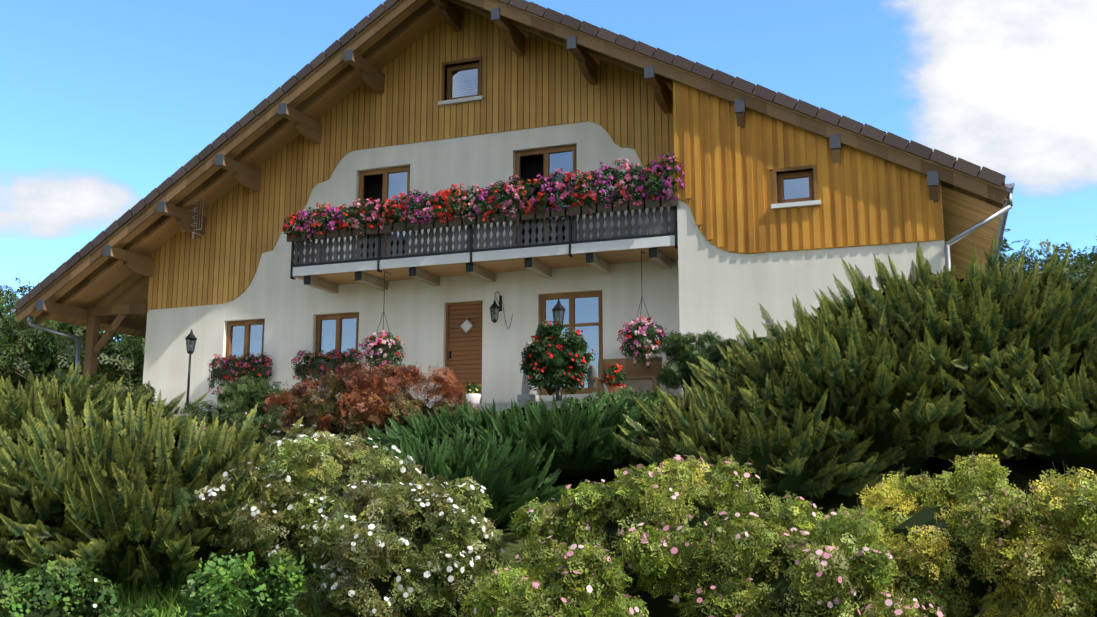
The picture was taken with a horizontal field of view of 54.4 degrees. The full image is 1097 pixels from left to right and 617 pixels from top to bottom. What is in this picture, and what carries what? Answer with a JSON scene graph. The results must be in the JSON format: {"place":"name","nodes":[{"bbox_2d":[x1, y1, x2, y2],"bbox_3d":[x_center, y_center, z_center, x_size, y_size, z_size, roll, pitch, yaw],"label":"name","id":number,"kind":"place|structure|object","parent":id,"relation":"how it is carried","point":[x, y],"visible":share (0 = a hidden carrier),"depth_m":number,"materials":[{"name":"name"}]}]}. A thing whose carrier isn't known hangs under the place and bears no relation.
{"place":"outdoors","nodes":[
{"label":"outdoors","id":0,"kind":"place"},
{"bbox_2d":[0,0,1096,340],"label":"sky","id":1,"kind":"structure","parent":0,"point":[102,102],"materials":[{"name":"blue"}]},
{"bbox_2d":[166,409,1089,616],"bbox_3d":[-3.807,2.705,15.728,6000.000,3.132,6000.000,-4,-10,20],"label":"ground","id":2,"kind":"structure","parent":0,"point":[1023,472],"depth_m":11.39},
{"bbox_2d":[0,333,29,392],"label":"tree","id":3,"kind":"object","parent":2,"relation":"on","point":[5,368],"visible":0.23,"depth_m":48.50,"materials":[{"name":"green plant"}]},
{"bbox_2d":[0,286,48,377],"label":"tree","id":4,"kind":"object","parent":2,"relation":"on","point":[7,326],"visible":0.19,"depth_m":55.84,"materials":[{"name":"green plant"}]},
{"bbox_2d":[0,277,57,322],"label":"tree","id":5,"kind":"object","parent":2,"relation":"on","point":[20,290],"depth_m":61.75,"materials":[{"name":"green plant"}]},
{"bbox_2d":[0,319,145,395],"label":"tree","id":6,"kind":"object","parent":2,"relation":"on","point":[116,361],"visible":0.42,"depth_m":48.86,"materials":[{"name":"green plant"}]},
{"bbox_2d":[42,368,108,393],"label":"shrub","id":7,"kind":"object","parent":2,"relation":"on","point":[94,380],"depth_m":21.16,"materials":[{"name":"green plant"}]},
{"bbox_2d":[0,557,158,616],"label":"bush","id":8,"kind":"object","parent":2,"relation":"on","point":[67,594],"visible":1,"depth_m":6.50,"materials":[{"name":"green plant"}]},
{"bbox_2d":[0,363,207,446],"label":"juniper shrub","id":9,"kind":"object","parent":2,"relation":"on","point":[15,407],"visible":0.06,"depth_m":14.25,"materials":[{"name":"green plant"}]},
{"bbox_2d":[100,330,143,385],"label":"tree","id":10,"kind":"object","parent":2,"relation":"on","point":[129,338],"depth_m":58.29,"materials":[{"name":"green plant"}]},
{"bbox_2d":[88,380,164,406],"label":"shrub","id":11,"kind":"object","parent":2,"relation":"on","point":[126,390],"visible":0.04,"depth_m":20.49,"materials":[{"name":"green plant"}]},
{"bbox_2d":[0,389,324,595],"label":"juniper shrub","id":12,"kind":"object","parent":2,"relation":"on","point":[113,504],"visible":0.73,"depth_m":9.20,"materials":[{"name":"green plant"}]},
{"bbox_2d":[13,565,345,616],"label":"grass","id":13,"kind":"structure","parent":2,"relation":"on","point":[159,600],"depth_m":9.24,"materials":[{"name":"green plant"}]},
{"bbox_2d":[179,374,308,448],"bbox_3d":[-4.107,1.597,15.268,2.126,1.300,2.134,-4,-10,20],"label":"shrub","id":14,"kind":"object","parent":2,"relation":"on","point":[247,400],"visible":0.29,"depth_m":14.88,"materials":[{"name":"green plant"}]},
{"bbox_2d":[177,549,312,616],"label":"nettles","id":15,"kind":"object","parent":2,"relation":"on","point":[212,590],"visible":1,"depth_m":6.48,"materials":[{"name":"green plant"}]},
{"bbox_2d":[192,423,427,613],"bbox_3d":[-2.006,1.837,9.406,2.204,1.778,2.071,2,-10,-9],"label":"flowering bush","id":16,"kind":"object","parent":2,"relation":"on","point":[320,465],"visible":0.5,"depth_m":8.88,"materials":[{"name":"green plant"}]},
{"bbox_2d":[260,360,480,452],"bbox_3d":[-2.407,1.362,14.788,3.509,1.383,2.567,-4,-10,20],"label":"red-leaved shrub","id":17,"kind":"object","parent":2,"relation":"on","point":[364,396],"visible":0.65,"depth_m":14.16,"materials":[{"name":"red plant"}]},
{"bbox_2d":[166,400,592,415],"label":"terrace paving","id":18,"kind":"structure","parent":2,"relation":"on","point":[506,405],"depth_m":18.93,"materials":[{"name":"grey stone"}]},
{"bbox_2d":[184,291,565,411],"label":"lanterns","id":19,"kind":"object","parent":18,"relation":"on","point":[558,310],"visible":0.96,"depth_m":21.31,"materials":[{"name":"black metal"}]},
{"bbox_2d":[517,342,539,401],"bbox_3d":[-0.353,1.163,19.304,0.320,1.130,0.320,-4,-10,20],"label":"madonna statue","id":20,"kind":"object","parent":18,"relation":"on","point":[528,394],"visible":0.25,"depth_m":19.13,"materials":[{"name":"grey stone"}]},
{"bbox_2d":[466,357,661,403],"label":"pots and bench","id":21,"kind":"object","parent":18,"relation":"on","point":[637,372],"visible":0.44,"depth_m":20.13,"materials":[{"name":"white paint"}]},
{"bbox_2d":[466,363,626,393],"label":"pot flowers","id":22,"kind":"object","parent":21,"relation":"on","point":[616,378],"visible":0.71,"depth_m":18.50,"materials":[{"name":"red plant"}]},
{"bbox_2d":[291,466,511,616],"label":"flowering bush","id":23,"kind":"object","parent":2,"relation":"on","point":[425,548],"visible":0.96,"depth_m":8.04,"materials":[{"name":"green plant"}]},
{"bbox_2d":[376,421,571,531],"bbox_3d":[-1.111,1.939,11.349,2.269,1.461,2.531,8,-13,-38],"label":"juniper","id":24,"kind":"object","parent":2,"relation":"on","point":[515,482],"visible":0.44,"depth_m":10.94,"materials":[{"name":"green plant"}]},
{"bbox_2d":[356,390,663,484],"bbox_3d":[-0.010,1.642,12.934,4.838,1.271,3.354,-4,-10,20],"label":"juniper","id":25,"kind":"object","parent":2,"relation":"on","point":[583,440],"visible":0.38,"depth_m":12.13,"materials":[{"name":"green plant"}]},
{"bbox_2d":[143,51,944,412],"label":"house walls","id":26,"kind":"structure","parent":2,"relation":"on","point":[701,285],"depth_m":21.90,"materials":[{"name":"paint"}]},
{"bbox_2d":[181,198,203,238],"bbox_3d":[-8.056,-2.073,24.251,0.508,1.000,0.508,5,-11,-24],"label":"tv antenna","id":27,"kind":"object","parent":26,"relation":"attached to","point":[194,218],"visible":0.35,"depth_m":24.15,"materials":[{"name":"white paint"}]},
{"bbox_2d":[206,352,272,394],"bbox_3d":[-6.742,1.439,23.305,1.649,0.964,0.517,-4,-10,20],"label":"window box","id":28,"kind":"object","parent":26,"relation":"attached to","point":[224,372],"visible":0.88,"depth_m":23.25,"materials":[{"name":"red plant"}]},
{"bbox_2d":[291,348,362,387],"bbox_3d":[-4.698,1.307,22.574,1.721,0.958,0.507,-4,-10,20],"label":"window box","id":29,"kind":"object","parent":26,"relation":"attached to","point":[313,368],"visible":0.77,"depth_m":22.54,"materials":[{"name":"red plant"}]},
{"bbox_2d":[147,7,674,309],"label":"cladding","id":30,"kind":"structure","parent":26,"relation":"attached to","point":[542,83],"depth_m":23.16,"materials":[{"name":"brown wood"}]},
{"bbox_2d":[290,206,677,293],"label":"balcony","id":31,"kind":"structure","parent":26,"relation":"attached to","point":[487,263],"depth_m":20.80,"materials":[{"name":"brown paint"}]},
{"bbox_2d":[359,271,405,372],"bbox_3d":[-3.310,0.330,21.353,0.942,2.206,0.952,-4,-10,20],"label":"hanging basket","id":32,"kind":"object","parent":31,"relation":"hanging from","point":[379,350],"visible":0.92,"depth_m":21.07,"materials":[{"name":"pink plant"}]},
{"bbox_2d":[282,152,684,241],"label":"balcony flowers","id":33,"kind":"object","parent":31,"relation":"on","point":[485,203],"visible":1,"depth_m":20.50,"materials":[{"name":"pink plant"}]},
{"bbox_2d":[617,251,666,367],"bbox_3d":[1.701,0.007,19.544,0.970,2.190,0.915,-4,-10,20],"label":"hanging basket","id":34,"kind":"object","parent":31,"relation":"hanging from","point":[641,340],"visible":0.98,"depth_m":19.25,"materials":[{"name":"pink plant"}]},
{"bbox_2d":[16,0,1007,378],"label":"roof","id":35,"kind":"structure","parent":26,"relation":"on","point":[118,284],"depth_m":22.66,"materials":[{"name":"brown wood"}]},
{"bbox_2d":[11,183,1014,372],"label":"gutters and downpipes","id":36,"kind":"object","parent":35,"relation":"attached to","point":[1002,213],"visible":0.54,"depth_m":17.55,"materials":[{"name":"silver metal"}]},
{"bbox_2d":[219,57,820,403],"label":"window and door frames","id":37,"kind":"structure","parent":26,"relation":"attached to","point":[583,310],"depth_m":21.95,"materials":[{"name":"brown wood"}]},
{"bbox_2d":[676,81,943,253],"bbox_3d":[4.454,-2.776,18.716,4.462,3.592,0.046,-4,-10,20],"label":"wood siding","id":38,"kind":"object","parent":26,"relation":"attached to","point":[727,165],"depth_m":18.74,"materials":[{"name":"brown wood"}]},
{"bbox_2d":[673,80,678,198],"bbox_3d":[2.544,-3.106,20.154,0.054,2.466,1.256,-4,-10,20],"label":"cladding corner board","id":39,"kind":"object","parent":38,"relation":"attached to","point":[675,125],"visible":0.25,"depth_m":19.58,"materials":[{"name":"brown wood"}]},
{"bbox_2d":[459,535,649,616],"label":"flowering bush","id":40,"kind":"object","parent":2,"relation":"on","point":[526,588],"visible":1,"depth_m":6.90,"materials":[{"name":"green plant"}]},
{"bbox_2d":[519,320,594,395],"bbox_3d":[0.115,0.825,18.284,1.303,1.350,1.258,-4,-10,20],"label":"rose bush","id":41,"kind":"object","parent":2,"relation":"on","point":[553,357],"visible":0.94,"depth_m":18.01,"materials":[{"name":"green plant"}]},
{"bbox_2d":[560,385,682,416],"bbox_3d":[1.057,1.478,14.492,1.692,0.871,2.114,7,-12,-36],"label":"green shrub","id":42,"kind":"object","parent":2,"relation":"on","point":[631,401],"depth_m":14.32,"materials":[{"name":"green plant"}]},
{"bbox_2d":[510,454,825,616],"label":"flowering bush","id":43,"kind":"object","parent":2,"relation":"on","point":[661,530],"visible":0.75,"depth_m":7.66,"materials":[{"name":"green plant"}]},
{"bbox_2d":[666,392,683,399],"bbox_3d":[1.822,1.555,15.566,1.348,0.641,1.475,1,-10,-9],"label":"silver sage","id":44,"kind":"object","parent":2,"relation":"on","point":[676,396],"depth_m":15.26,"materials":[{"name":"green plant"}]},
{"bbox_2d":[656,330,737,393],"bbox_3d":[2.612,0.918,16.938,1.710,1.181,1.461,-4,-10,20],"label":"shrub","id":45,"kind":"object","parent":2,"relation":"on","point":[678,351],"visible":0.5,"depth_m":16.76,"materials":[{"name":"green plant"}]},
{"bbox_2d":[612,366,910,513],"bbox_3d":[2.228,1.496,11.199,3.095,1.725,3.188,-4,-10,20],"label":"juniper shrub","id":46,"kind":"object","parent":2,"relation":"on","point":[797,459],"visible":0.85,"depth_m":10.41,"materials":[{"name":"green plant"}]},
{"bbox_2d":[744,316,815,353],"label":"shrub","id":47,"kind":"object","parent":2,"relation":"on","point":[763,339],"depth_m":16.46,"materials":[{"name":"green plant"}]},
{"bbox_2d":[706,504,948,616],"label":"flowering bush","id":48,"kind":"object","parent":2,"relation":"on","point":[815,577],"visible":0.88,"depth_m":6.98,"materials":[{"name":"green plant"}]},
{"bbox_2d":[686,293,1061,475],"bbox_3d":[3.589,0.960,11.677,4.209,2.374,4.058,-4,-10,20],"label":"juniper shrub","id":49,"kind":"object","parent":2,"relation":"on","point":[841,364],"visible":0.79,"depth_m":10.62,"materials":[{"name":"green plant"}]},
{"bbox_2d":[758,233,1096,417],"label":"juniper shrub","id":50,"kind":"object","parent":2,"relation":"on","point":[975,310],"visible":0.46,"depth_m":10.96,"materials":[{"name":"green plant"}]},
{"bbox_2d":[786,446,1093,616],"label":"bush","id":51,"kind":"object","parent":2,"relation":"on","point":[944,526],"visible":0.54,"depth_m":7.22,"materials":[{"name":"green plant"}]},
{"bbox_2d":[924,333,1096,480],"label":"shrub","id":52,"kind":"object","parent":2,"relation":"on","point":[1072,423],"visible":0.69,"depth_m":10.25,"materials":[{"name":"green plant"}]},
{"bbox_2d":[971,462,1096,616],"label":"flowering bush","id":53,"kind":"object","parent":2,"relation":"on","point":[1074,503],"visible":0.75,"depth_m":6.83,"materials":[{"name":"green plant"}]},
{"bbox_2d":[998,229,1096,290],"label":"tree","id":54,"kind":"object","parent":2,"relation":"on","point":[1073,281],"depth_m":43.68,"materials":[{"name":"green plant"}]},
{"bbox_2d":[1008,236,1096,286],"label":"tree","id":55,"kind":"object","parent":2,"relation":"on","point":[1029,262],"visible":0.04,"depth_m":49.69,"materials":[{"name":"green plant"}]}
]}

